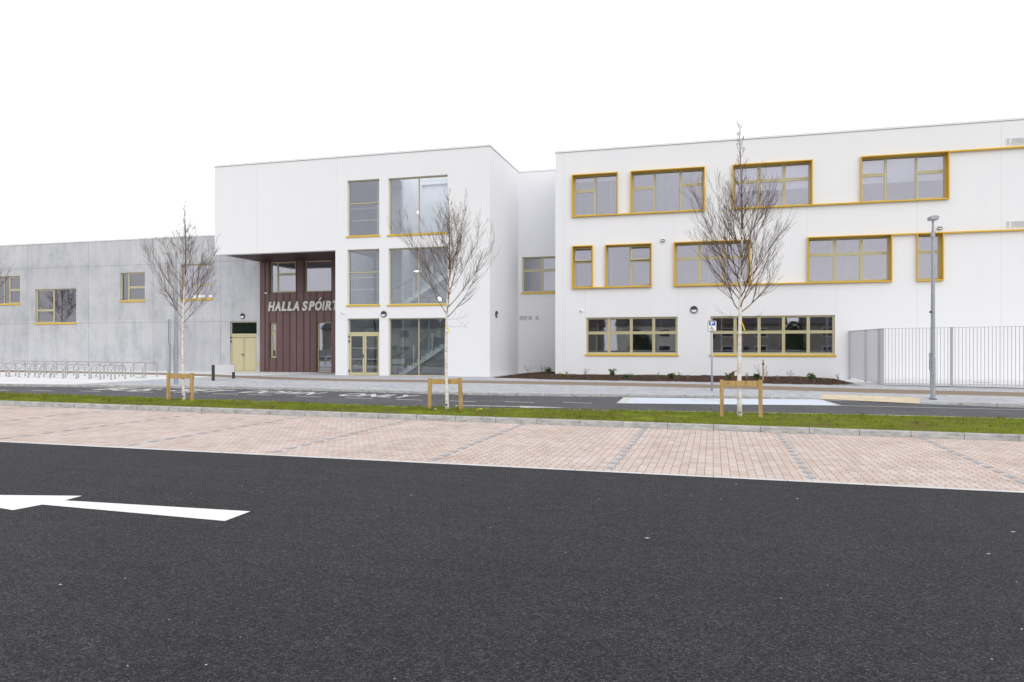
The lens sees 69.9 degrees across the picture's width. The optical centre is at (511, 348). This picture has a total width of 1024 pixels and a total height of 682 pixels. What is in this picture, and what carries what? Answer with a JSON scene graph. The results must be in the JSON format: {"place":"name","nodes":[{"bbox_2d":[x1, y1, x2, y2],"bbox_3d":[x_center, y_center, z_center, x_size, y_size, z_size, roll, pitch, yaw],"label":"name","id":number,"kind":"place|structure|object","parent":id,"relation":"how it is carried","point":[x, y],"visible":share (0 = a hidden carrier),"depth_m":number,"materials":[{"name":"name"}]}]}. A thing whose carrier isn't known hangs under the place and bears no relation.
{"place":"outdoors","nodes":[
{"label":"outdoors","id":0,"kind":"place"},
{"bbox_2d":[0,372,208,383],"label":"patio","id":1,"kind":"structure","parent":0,"point":[58,378],"depth_m":31.62,"materials":[{"name":"concrete"}]},
{"bbox_2d":[0,362,15,376],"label":"cycle stand","id":2,"kind":"object","parent":1,"relation":"on","point":[9,363],"visible":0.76,"depth_m":33.05,"materials":[{"name":"silver metal"}]},
{"bbox_2d":[9,363,25,376],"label":"cycle stand","id":3,"kind":"object","parent":1,"relation":"on","point":[16,363],"visible":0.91,"depth_m":32.70,"materials":[{"name":"silver metal"}]},
{"bbox_2d":[18,363,35,376],"bbox_3d":[-21.623,0.962,32.661,0.106,0.625,0.886,0,0,15],"label":"cycle stand","id":4,"kind":"object","parent":1,"relation":"on","point":[26,363],"visible":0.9,"depth_m":32.54,"materials":[{"name":"silver metal"}]},
{"bbox_2d":[27,363,44,377],"bbox_3d":[-21.122,0.967,32.524,0.106,0.625,0.886,0,0,15],"label":"cycle stand","id":5,"kind":"object","parent":1,"relation":"on","point":[37,363],"visible":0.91,"depth_m":32.63,"materials":[{"name":"silver metal"}]},
{"bbox_2d":[29,361,46,374],"bbox_3d":[-23.333,0.948,36.066,0.106,0.685,1.006,0,0,15],"label":"cycle stand","id":6,"kind":"object","parent":1,"relation":"on","point":[39,361],"visible":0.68,"depth_m":36.23,"materials":[{"name":"silver metal"}]},
{"bbox_2d":[38,363,54,377],"bbox_3d":[-20.563,0.974,32.370,0.106,0.625,0.886,0,0,15],"label":"cycle stand","id":7,"kind":"object","parent":1,"relation":"on","point":[39,369],"visible":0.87,"depth_m":32.08,"materials":[{"name":"silver metal"}]},
{"bbox_2d":[40,361,56,374],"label":"cycle stand","id":8,"kind":"object","parent":1,"relation":"on","point":[48,361],"visible":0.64,"depth_m":35.80,"materials":[{"name":"silver metal"}]},
{"bbox_2d":[49,363,65,377],"bbox_3d":[-19.965,0.980,32.206,0.106,0.625,0.886,0,0,15],"label":"cycle stand","id":9,"kind":"object","parent":1,"relation":"on","point":[56,364],"visible":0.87,"depth_m":31.96,"materials":[{"name":"silver metal"}]},
{"bbox_2d":[51,361,68,374],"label":"cycle stand","id":10,"kind":"object","parent":1,"relation":"on","point":[60,361],"visible":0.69,"depth_m":35.77,"materials":[{"name":"silver metal"}]},
{"bbox_2d":[63,364,79,377],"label":"cycle stand","id":11,"kind":"object","parent":1,"relation":"on","point":[70,364],"visible":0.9,"depth_m":31.97,"materials":[{"name":"silver metal"}]},
{"bbox_2d":[73,361,89,375],"bbox_3d":[-20.787,0.967,35.367,0.106,0.685,1.006,0,0,15],"label":"cycle stand","id":12,"kind":"object","parent":1,"relation":"on","point":[80,361],"visible":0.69,"depth_m":35.29,"materials":[{"name":"silver metal"}]},
{"bbox_2d":[76,364,91,378],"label":"cycle stand","id":13,"kind":"object","parent":1,"relation":"on","point":[83,364],"visible":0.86,"depth_m":31.79,"materials":[{"name":"silver metal"}]},
{"bbox_2d":[84,361,100,375],"bbox_3d":[-20.151,0.972,35.192,0.106,0.685,1.006,0,0,15],"label":"cycle stand","id":14,"kind":"object","parent":1,"relation":"on","point":[89,362],"visible":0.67,"depth_m":34.96,"materials":[{"name":"silver metal"}]},
{"bbox_2d":[89,364,104,378],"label":"cycle stand","id":15,"kind":"object","parent":1,"relation":"on","point":[97,364],"visible":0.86,"depth_m":31.76,"materials":[{"name":"silver metal"}]},
{"bbox_2d":[95,361,112,375],"bbox_3d":[-19.515,0.977,35.017,0.106,0.685,1.006,0,0,15],"label":"cycle stand","id":16,"kind":"object","parent":1,"relation":"on","point":[96,367],"visible":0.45,"depth_m":34.57,"materials":[{"name":"silver metal"}]},
{"bbox_2d":[100,364,115,378],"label":"cycle stand","id":17,"kind":"object","parent":1,"relation":"on","point":[109,365],"visible":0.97,"depth_m":31.65,"materials":[{"name":"silver metal"}]},
{"bbox_2d":[107,362,122,375],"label":"cycle stand","id":18,"kind":"object","parent":1,"relation":"on","point":[114,362],"visible":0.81,"depth_m":34.78,"materials":[{"name":"silver metal"}]},
{"bbox_2d":[110,365,125,379],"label":"cycle stand","id":19,"kind":"object","parent":1,"relation":"on","point":[117,365],"visible":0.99,"depth_m":31.29,"materials":[{"name":"silver metal"}]},
{"bbox_2d":[118,362,133,376],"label":"cycle stand","id":20,"kind":"object","parent":1,"relation":"on","point":[119,368],"visible":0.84,"depth_m":34.37,"materials":[{"name":"silver metal"}]},
{"bbox_2d":[130,362,145,376],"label":"cycle stand","id":21,"kind":"object","parent":1,"relation":"on","point":[137,362],"visible":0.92,"depth_m":34.37,"materials":[{"name":"silver metal"}]},
{"bbox_2d":[142,362,157,376],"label":"cycle stand","id":22,"kind":"object","parent":1,"relation":"on","point":[149,362],"visible":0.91,"depth_m":34.24,"materials":[{"name":"silver metal"}]},
{"bbox_2d":[0,369,321,375],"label":"patio","id":23,"kind":"structure","parent":0,"point":[241,373],"depth_m":44.57,"materials":[{"name":"concrete"}]},
{"bbox_2d":[0,234,259,371],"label":"sports hall","id":24,"kind":"structure","parent":23,"relation":"on","point":[95,300],"depth_m":49.21,"materials":[{"name":"concrete"}]},
{"bbox_2d":[0,276,20,304],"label":"window","id":25,"kind":"structure","parent":24,"relation":"in","point":[9,290],"depth_m":51.78,"materials":[{"name":"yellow glass"}]},
{"bbox_2d":[34,289,76,323],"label":"window","id":26,"kind":"structure","parent":24,"relation":"in","point":[54,306],"depth_m":50.73,"materials":[{"name":"yellow glass"}]},
{"bbox_2d":[119,272,145,301],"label":"window","id":27,"kind":"structure","parent":24,"relation":"in","point":[133,284],"depth_m":49.00,"materials":[{"name":"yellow glass"}]},
{"bbox_2d":[179,264,212,300],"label":"window","id":28,"kind":"structure","parent":24,"relation":"in","point":[198,298],"depth_m":47.63,"materials":[{"name":"yellow metal"}]},
{"bbox_2d":[230,322,256,371],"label":"door","id":29,"kind":"structure","parent":24,"relation":"in","point":[243,346],"depth_m":46.66,"materials":[{"name":"yellow metal"}]},
{"bbox_2d":[0,442,1023,681],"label":"car park","id":30,"kind":"structure","parent":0,"point":[306,569],"depth_m":5.39,"materials":[{"name":"black asphalt"}]},
{"bbox_2d":[0,495,249,520],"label":"arrow marking","id":31,"kind":"object","parent":30,"relation":"on","point":[12,502],"visible":1,"depth_m":7.47,"materials":[{"name":"paint"}]},
{"bbox_2d":[0,441,1023,492],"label":"flush kerb","id":32,"kind":"structure","parent":30,"relation":"on","point":[540,468],"depth_m":10.13,"materials":[{"name":"grey concrete"}]},
{"bbox_2d":[59,486,1015,678],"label":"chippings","id":33,"kind":"object","parent":30,"relation":"on","point":[565,552],"visible":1,"depth_m":5.62,"materials":[{"name":"stone"}]},
{"bbox_2d":[0,386,1023,417],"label":"road","id":34,"kind":"structure","parent":0,"point":[609,403],"depth_m":22.21,"materials":[{"name":"grey asphalt"}]},
{"bbox_2d":[92,388,160,390],"bbox_3d":[-13.705,1.468,26.189,2.100,0.022,1.350,0,0,15],"label":"road lettering","id":35,"kind":"object","parent":34,"relation":"on","point":[124,388],"visible":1,"depth_m":26.06,"materials":[{"name":"paint"}]},
{"bbox_2d":[170,389,233,391],"bbox_3d":[-10.993,1.497,25.962,1.950,0.021,1.350,0,0,15],"label":"road lettering","id":36,"kind":"object","parent":34,"relation":"on","point":[195,390],"visible":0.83,"depth_m":26.01,"materials":[{"name":"paint"}]},
{"bbox_2d":[237,390,327,394],"bbox_3d":[-7.937,1.530,25.383,2.750,0.029,1.350,0,0,15],"label":"road lettering","id":37,"kind":"object","parent":34,"relation":"on","point":[291,392],"visible":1,"depth_m":25.39,"materials":[{"name":"paint"}]},
{"bbox_2d":[339,393,418,397],"bbox_3d":[-4.455,1.569,24.375,2.600,0.028,1.350,0,0,15],"label":"road lettering","id":38,"kind":"object","parent":34,"relation":"on","point":[373,395],"visible":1,"depth_m":24.36,"materials":[{"name":"paint"}]},
{"bbox_2d":[455,405,562,407],"bbox_3d":[-0.028,1.626,20.473,3.209,0.034,0.517,0,0,12],"label":"lane marking","id":39,"kind":"object","parent":34,"relation":"on","point":[521,406],"visible":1,"depth_m":20.46,"materials":[{"name":"paint"}]},
{"bbox_2d":[0,384,1023,407],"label":"kerb","id":40,"kind":"structure","parent":34,"relation":"on","point":[509,394],"depth_m":25.12,"materials":[{"name":"concrete"}]},
{"bbox_2d":[24,393,1023,418],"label":"kerb","id":41,"kind":"structure","parent":34,"relation":"on","point":[701,411],"depth_m":18.91,"materials":[{"name":"grey concrete"}]},
{"bbox_2d":[617,397,631,402],"bbox_3d":[3.593,1.653,23.364,0.280,0.004,2.725,0,0,13],"label":"lane marking","id":42,"kind":"object","parent":34,"relation":"on","point":[624,399],"visible":1,"depth_m":23.22,"materials":[{"name":"paint"}]},
{"bbox_2d":[627,398,838,405],"bbox_3d":[6.805,1.691,23.342,7.034,0.069,2.656,0,0,0],"label":"disabled bay","id":43,"kind":"object","parent":34,"relation":"on","point":[728,401],"visible":1,"depth_m":23.23,"materials":[{"name":"white paint"}]},
{"bbox_2d":[640,403,840,405],"bbox_3d":[6.586,1.687,22.052,6.614,0.068,0.060,0,0,0],"label":"lane marking","id":44,"kind":"object","parent":34,"relation":"on","point":[742,404],"visible":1,"depth_m":22.05,"materials":[{"name":"paint"}]},
{"bbox_2d":[841,405,1020,409],"bbox_3d":[12.348,1.748,21.622,4.990,0.053,0.100,0,0,10],"label":"lane marking","id":45,"kind":"object","parent":34,"relation":"on","point":[933,407],"visible":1,"depth_m":21.62,"materials":[{"name":"paint"}]},
{"bbox_2d":[0,370,1023,396],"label":"footpath","id":46,"kind":"structure","parent":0,"point":[978,393],"depth_m":29.17,"materials":[{"name":"grey concrete"}]},
{"bbox_2d":[167,319,170,372],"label":"marker post","id":47,"kind":"object","parent":46,"relation":"on","point":[168,357],"visible":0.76,"depth_m":40.40,"materials":[{"name":"grey metal"}]},
{"bbox_2d":[0,0,1023,297],"label":"sky","id":48,"kind":"structure","parent":0,"point":[113,113],"materials":[{"name":"white"}]},
{"bbox_2d":[8,384,1018,492],"bbox_3d":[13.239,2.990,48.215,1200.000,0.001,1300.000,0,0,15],"label":"ground","id":49,"kind":"structure","parent":0,"point":[555,469],"depth_m":18.38,"materials":[{"name":"grey concrete"}]},
{"bbox_2d":[0,405,1023,490],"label":"parking bays","id":50,"kind":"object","parent":49,"relation":"on","point":[908,461],"visible":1,"depth_m":12.57,"materials":[{"name":"brick"}]},
{"bbox_2d":[0,406,1023,482],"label":"bay marking","id":51,"kind":"object","parent":50,"relation":"on","point":[804,471],"visible":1,"depth_m":12.38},
{"bbox_2d":[0,391,1023,434],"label":"grass verge","id":52,"kind":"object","parent":49,"relation":"on","point":[812,422],"depth_m":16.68,"materials":[{"name":"plant"}]},
{"bbox_2d":[0,257,13,299],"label":"birch tree","id":53,"kind":"object","parent":52,"relation":"on","point":[4,273],"visible":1,"depth_m":22.23,"materials":[{"name":"brown plant"}]},
{"bbox_2d":[139,196,219,399],"bbox_3d":[-9.086,-1.364,20.077,2.077,5.752,1.961,0,0,-34],"label":"birch tree","id":54,"kind":"object","parent":52,"relation":"on","point":[183,312],"visible":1,"depth_m":19.99,"materials":[{"name":"brown plant"}]},
{"bbox_2d":[166,373,193,400],"bbox_3d":[-9.037,1.145,19.973,0.831,0.950,0.070,0,0,11],"label":"stake frame","id":55,"kind":"object","parent":52,"relation":"on","point":[169,376],"visible":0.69,"depth_m":19.95,"materials":[{"name":"brown wood"}]},
{"bbox_2d":[387,187,500,408],"bbox_3d":[-1.554,-1.282,18.182,2.461,5.752,2.512,0,0,24],"label":"birch tree","id":56,"kind":"object","parent":52,"relation":"on","point":[451,259],"visible":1,"depth_m":18.03,"materials":[{"name":"brown plant"}]},
{"bbox_2d":[427,378,462,409],"bbox_3d":[-1.655,1.217,18.114,0.895,0.972,0.101,0,0,-4],"label":"stake frame","id":57,"kind":"object","parent":52,"relation":"on","point":[431,381],"visible":0.7,"depth_m":18.10,"materials":[{"name":"brown wood"}]},
{"bbox_2d":[679,119,796,416],"bbox_3d":[5.298,-1.933,17.020,2.635,7.201,2.473,0,0,-23],"label":"birch tree","id":58,"kind":"object","parent":52,"relation":"on","point":[740,323],"visible":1,"depth_m":16.90,"materials":[{"name":"brown plant"}]},
{"bbox_2d":[720,380,762,417],"bbox_3d":[5.261,1.249,16.819,0.968,1.055,0.082,0,0,4],"label":"stake frame","id":59,"kind":"object","parent":52,"relation":"on","point":[758,383],"visible":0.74,"depth_m":16.80,"materials":[{"name":"brown wood"}]},
{"bbox_2d":[0,400,1023,440],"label":"kerb","id":60,"kind":"structure","parent":49,"relation":"on","point":[865,432],"depth_m":15.85,"materials":[{"name":"concrete"}]},
{"bbox_2d":[79,377,1023,403],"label":"pavement","id":61,"kind":"structure","parent":0,"point":[466,387],"depth_m":27.27,"materials":[{"name":"grey concrete"}]},
{"bbox_2d":[163,251,177,383],"bbox_3d":[-13.076,-1.186,28.080,0.591,5.128,0.215,0,0,15],"label":"lamp post","id":62,"kind":"object","parent":61,"relation":"on","point":[175,356],"visible":0.77,"depth_m":28.00,"materials":[{"name":"grey metal"}]},
{"bbox_2d":[212,364,234,380],"bbox_3d":[-12.658,1.064,32.163,0.110,0.715,2.350,0,0,0],"label":"blank sign","id":63,"kind":"object","parent":61,"relation":"on","point":[222,368],"visible":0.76,"depth_m":31.90,"materials":[{"name":"white metal"}]},
{"bbox_2d":[708,320,716,390],"bbox_3d":[7.280,0.298,26.635,0.312,2.618,0.097,0,0,15],"label":"parking sign","id":64,"kind":"object","parent":61,"relation":"on","point":[712,326],"visible":0.98,"depth_m":26.62,"materials":[{"name":"grey metal"}]},
{"bbox_2d":[819,394,920,403],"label":"tactile paving","id":65,"kind":"structure","parent":61,"relation":"on","point":[877,398],"depth_m":24.38,"materials":[{"name":"beige concrete"}]},
{"bbox_2d":[927,215,938,398],"bbox_3d":[13.764,-1.328,23.937,0.278,5.983,0.340,0,0,15],"label":"lamp post","id":66,"kind":"object","parent":61,"relation":"on","point":[932,357],"visible":1,"depth_m":23.91,"materials":[{"name":"grey metal"}]},
{"bbox_2d":[929,353,930,369],"bbox_3d":[13.687,0.429,23.989,0.035,0.550,0.100,0,0,15],"label":"access door","id":67,"kind":"structure","parent":66,"relation":"in","point":[929,353],"depth_m":23.96,"materials":[{"name":"grey metal"}]},
{"bbox_2d":[243,371,1023,391],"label":"pavement","id":68,"kind":"structure","parent":0,"point":[861,386],"depth_m":30.89,"materials":[{"name":"grey concrete"}]},
{"bbox_2d":[214,144,530,390],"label":"entrance block","id":69,"kind":"structure","parent":68,"relation":"on","point":[301,231],"depth_m":41.14,"materials":[{"name":"white paint"}]},
{"bbox_2d":[271,323,275,357],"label":"window","id":70,"kind":"structure","parent":69,"relation":"in","point":[272,324],"depth_m":46.04,"materials":[{"name":"beige metal"}]},
{"bbox_2d":[271,262,295,292],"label":"window","id":71,"kind":"structure","parent":69,"relation":"in","point":[278,274],"depth_m":45.93,"materials":[{"name":"beige metal"}]},
{"bbox_2d":[268,298,334,310],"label":"hall sign","id":72,"kind":"object","parent":69,"relation":"attached to","point":[322,305],"visible":0.98,"depth_m":45.19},
{"bbox_2d":[306,260,330,291],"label":"window","id":73,"kind":"structure","parent":69,"relation":"in","point":[330,260],"depth_m":45.34,"materials":[{"name":"brown metal"}]},
{"bbox_2d":[318,322,330,371],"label":"window","id":74,"kind":"structure","parent":69,"relation":"in","point":[318,322],"depth_m":45.20,"materials":[{"name":"brown metal"}]},
{"bbox_2d":[346,179,379,237],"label":"window","id":75,"kind":"structure","parent":69,"relation":"in","point":[374,235],"depth_m":40.17,"materials":[{"name":"yellow metal"}]},
{"bbox_2d":[346,249,379,306],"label":"window","id":76,"kind":"structure","parent":69,"relation":"in","point":[350,305],"depth_m":40.16,"materials":[{"name":"yellow metal"}]},
{"bbox_2d":[348,318,378,374],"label":"door","id":77,"kind":"structure","parent":69,"relation":"in","point":[364,334],"depth_m":40.15,"materials":[{"name":"beige metal"}]},
{"bbox_2d":[387,175,447,235],"bbox_3d":[-5.015,-7.613,39.218,3.522,3.136,0.300,0,0,15],"label":"window","id":78,"kind":"structure","parent":69,"relation":"in","point":[418,178],"depth_m":39.30,"materials":[{"name":"beige metal"}]},
{"bbox_2d":[387,247,448,305],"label":"window","id":79,"kind":"structure","parent":69,"relation":"in","point":[398,304],"depth_m":39.30,"materials":[{"name":"beige metal"}]},
{"bbox_2d":[390,318,445,375],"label":"window","id":80,"kind":"structure","parent":69,"relation":"in","point":[390,318],"depth_m":39.30,"materials":[{"name":"beige metal"}]},
{"bbox_2d":[518,169,554,372],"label":"link block","id":81,"kind":"structure","parent":68,"relation":"on","point":[536,246],"depth_m":43.40,"materials":[{"name":"white paint"}]},
{"bbox_2d":[521,256,554,293],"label":"window","id":82,"kind":"structure","parent":81,"relation":"in","point":[542,270],"depth_m":43.40,"materials":[{"name":"beige metal"}]},
{"bbox_2d":[495,371,859,385],"bbox_3d":[7.052,1.421,35.608,18.742,0.145,8.456,0,0,32],"label":"planting bed","id":83,"kind":"object","parent":68,"relation":"on","point":[704,376],"visible":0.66,"depth_m":33.65,"materials":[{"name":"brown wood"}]},
{"bbox_2d":[608,368,615,376],"bbox_3d":[4.780,1.174,34.918,0.465,0.454,0.440,0,0,-34],"label":"leafy shrub","id":84,"kind":"object","parent":83,"relation":"on","point":[612,372],"visible":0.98,"depth_m":34.85,"materials":[{"name":"green plant"}]},
{"bbox_2d":[667,373,674,378],"bbox_3d":[7.176,1.264,32.945,0.436,0.331,0.310,0,0,-6],"label":"leafy shrub","id":85,"kind":"object","parent":83,"relation":"on","point":[671,375],"visible":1,"depth_m":32.92,"materials":[{"name":"green plant"}]},
{"bbox_2d":[762,360,763,379],"bbox_3d":[10.884,0.986,31.744,0.094,0.988,0.115,0,0,15],"label":"plant stake","id":86,"kind":"object","parent":83,"relation":"on","point":[762,369],"visible":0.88,"depth_m":31.74,"materials":[{"name":"brown wood"}]},
{"bbox_2d":[806,372,815,380],"bbox_3d":[12.800,1.216,31.317,0.411,0.369,0.370,0,0,15],"label":"leafy shrub","id":87,"kind":"object","parent":83,"relation":"on","point":[810,376],"visible":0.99,"depth_m":31.33,"materials":[{"name":"green plant"}]},
{"bbox_2d":[555,117,1023,380],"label":"classroom wing","id":88,"kind":"structure","parent":68,"relation":"on","point":[855,251],"depth_m":36.10,"materials":[{"name":"white paint"}]},
{"bbox_2d":[572,245,592,288],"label":"window","id":89,"kind":"structure","parent":88,"relation":"in","point":[574,248],"depth_m":38.72,"materials":[{"name":"yellow metal"}]},
{"bbox_2d":[572,172,617,216],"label":"window","id":90,"kind":"structure","parent":88,"relation":"in","point":[607,176],"depth_m":38.66,"materials":[{"name":"yellow metal"}]},
{"bbox_2d":[605,243,651,287],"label":"window","id":91,"kind":"structure","parent":88,"relation":"in","point":[635,245],"depth_m":38.03,"materials":[{"name":"yellow metal"}]},
{"bbox_2d":[585,317,678,355],"bbox_3d":[6.177,-0.611,37.970,4.823,2.007,0.220,0,0,15],"label":"window","id":92,"kind":"structure","parent":88,"relation":"in","point":[609,332],"depth_m":37.97,"materials":[{"name":"beige metal"}]},
{"bbox_2d":[630,166,704,214],"bbox_3d":[7.958,-8.036,37.512,3.723,2.232,0.460,0,0,15],"label":"window","id":93,"kind":"structure","parent":88,"relation":"in","point":[702,168],"depth_m":37.51,"materials":[{"name":"yellow metal"}]},
{"bbox_2d":[690,306,697,312],"bbox_3d":[9.204,-1.959,37.045,0.370,0.370,0.100,0,0,15],"label":"wall lamp","id":94,"kind":"object","parent":88,"relation":"attached to","point":[693,309],"visible":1,"depth_m":37.01,"materials":[{"name":"silver metal"}]},
{"bbox_2d":[674,239,750,286],"bbox_3d":[10.066,-4.271,36.933,3.713,2.252,0.460,0,0,15],"label":"window","id":95,"kind":"structure","parent":88,"relation":"in","point":[689,243],"depth_m":37.18,"materials":[{"name":"yellow metal"}]},
{"bbox_2d":[732,159,812,209],"bbox_3d":[12.835,-8.036,36.206,3.724,2.232,0.524,0,0,15],"label":"window","id":96,"kind":"structure","parent":88,"relation":"in","point":[799,173],"depth_m":36.25,"materials":[{"name":"yellow glass"}]},
{"bbox_2d":[709,315,836,356],"bbox_3d":[12.797,-0.606,36.152,5.921,2.001,0.220,0,0,15],"label":"window","id":97,"kind":"structure","parent":88,"relation":"in","point":[808,331],"depth_m":36.10,"materials":[{"name":"yellow metal"}]},
{"bbox_2d":[807,234,891,283],"bbox_3d":[16.196,-4.271,35.250,3.737,2.252,0.460,0,0,15],"label":"window","id":98,"kind":"structure","parent":88,"relation":"in","point":[877,236],"depth_m":35.25,"materials":[{"name":"yellow metal"}]},
{"bbox_2d":[860,151,949,203],"bbox_3d":[18.505,-8.036,34.649,3.770,2.232,0.524,0,0,15],"label":"window","id":99,"kind":"structure","parent":88,"relation":"in","point":[921,166],"depth_m":34.78,"materials":[{"name":"yellow glass"}]},
{"bbox_2d":[916,232,943,280],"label":"window","id":100,"kind":"structure","parent":88,"relation":"in","point":[940,235],"depth_m":34.36,"materials":[{"name":"yellow metal"}]},
{"bbox_2d":[731,371,735,380],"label":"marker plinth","id":101,"kind":"structure","parent":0,"point":[732,376],"depth_m":31.01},
{"bbox_2d":[839,379,1023,387],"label":"apron","id":102,"kind":"object","parent":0,"point":[928,381],"visible":0.58,"depth_m":31.59,"materials":[{"name":"concrete"}]},
{"bbox_2d":[849,326,1023,386],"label":"railing","id":103,"kind":"object","parent":102,"relation":"on","point":[865,356],"visible":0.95,"depth_m":28.93,"materials":[{"name":"grey metal"}]}
]}

